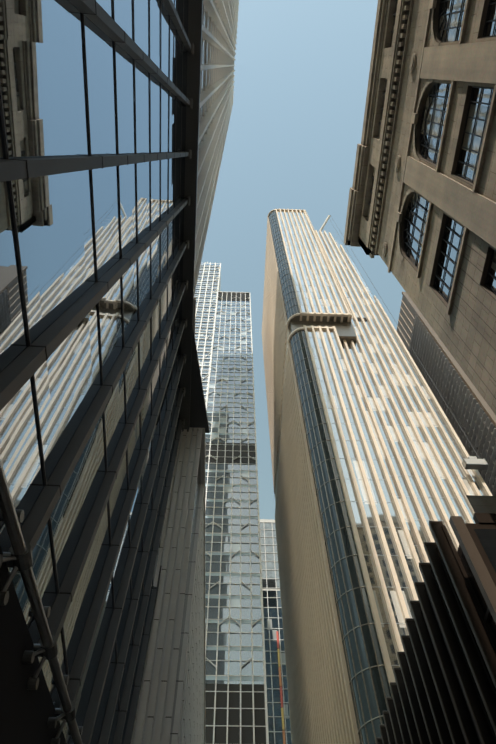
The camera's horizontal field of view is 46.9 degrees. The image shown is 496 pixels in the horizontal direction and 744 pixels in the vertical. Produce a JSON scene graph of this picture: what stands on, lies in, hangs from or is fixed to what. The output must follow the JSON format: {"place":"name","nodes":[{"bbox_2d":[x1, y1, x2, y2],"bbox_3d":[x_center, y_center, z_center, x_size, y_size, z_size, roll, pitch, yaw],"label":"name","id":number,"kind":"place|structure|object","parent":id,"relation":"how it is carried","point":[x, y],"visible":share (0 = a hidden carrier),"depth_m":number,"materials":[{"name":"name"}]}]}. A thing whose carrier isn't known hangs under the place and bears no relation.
{"place":"outdoors","nodes":[
{"label":"outdoors","id":0,"kind":"place"},
{"bbox_2d":[0,0,209,743],"bbox_3d":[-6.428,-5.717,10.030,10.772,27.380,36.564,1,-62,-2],"label":"glass building","id":1,"kind":"structure","parent":0,"point":[102,402],"depth_m":8.69,"materials":[{"name":"black glass"}]},
{"bbox_2d":[201,0,405,519],"label":"sky","id":2,"kind":"structure","parent":0,"point":[302,68],"materials":[{"name":"blue"}]},
{"bbox_2d":[344,0,495,414],"bbox_3d":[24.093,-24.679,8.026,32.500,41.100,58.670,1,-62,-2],"label":"stone building","id":3,"kind":"structure","parent":0,"point":[421,217],"depth_m":24.59,"materials":[{"name":"grey stone"}]},
{"bbox_2d":[376,495,495,743],"bbox_3d":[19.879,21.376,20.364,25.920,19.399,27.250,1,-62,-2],"label":"building","id":4,"kind":"structure","parent":0,"point":[443,688],"depth_m":20.98,"materials":[{"name":"brown metal"}]},
{"bbox_2d":[397,292,495,495],"bbox_3d":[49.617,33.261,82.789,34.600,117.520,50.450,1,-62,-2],"label":"louvre tower","id":5,"kind":"structure","parent":0,"point":[474,415],"depth_m":92.72,"materials":[{"name":"grey"}]},
{"label":"ground","id":6,"kind":"structure","parent":0,"visible":0},
{"bbox_2d":[131,427,204,743],"bbox_3d":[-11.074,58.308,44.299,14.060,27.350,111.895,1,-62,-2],"label":"block","id":7,"kind":"structure","parent":6,"relation":"on","point":[171,705],"depth_m":22.24,"materials":[{"name":"grey concrete"}]},
{"bbox_2d":[194,262,220,404],"bbox_3d":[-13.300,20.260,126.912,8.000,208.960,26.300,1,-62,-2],"label":"skyscraper","id":8,"kind":"structure","parent":6,"relation":"on","point":[207,285],"depth_m":170.22,"materials":[{"name":"white"}]},
{"bbox_2d":[194,0,238,294],"bbox_3d":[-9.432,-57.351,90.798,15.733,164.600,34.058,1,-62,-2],"label":"sail tower","id":9,"kind":"structure","parent":6,"relation":"on","point":[219,31],"depth_m":40.05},
{"bbox_2d":[205,291,268,743],"bbox_3d":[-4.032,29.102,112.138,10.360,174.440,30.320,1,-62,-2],"label":"skyscraper","id":10,"kind":"structure","parent":6,"relation":"on","point":[236,710],"depth_m":86.39,"materials":[{"name":"grey glass"}]},
{"bbox_2d":[260,519,291,743],"bbox_3d":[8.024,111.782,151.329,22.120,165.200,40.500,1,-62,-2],"label":"skyscraper","id":11,"kind":"structure","parent":6,"relation":"on","point":[279,729],"depth_m":168.89,"materials":[{"name":"grey glass"}]},
{"bbox_2d":[262,209,492,743],"bbox_3d":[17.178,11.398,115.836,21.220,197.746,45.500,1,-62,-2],"label":"fin tower","id":12,"kind":"structure","parent":6,"relation":"on","point":[372,477],"depth_m":75.17,"materials":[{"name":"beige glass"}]},
{"bbox_2d":[320,215,488,469],"bbox_3d":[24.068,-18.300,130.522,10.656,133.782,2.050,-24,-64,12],"label":"roof crane and cradle","id":13,"kind":"object","parent":12,"relation":"attached to","point":[473,462],"visible":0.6,"depth_m":71.81,"materials":[{"name":"grey metal"}]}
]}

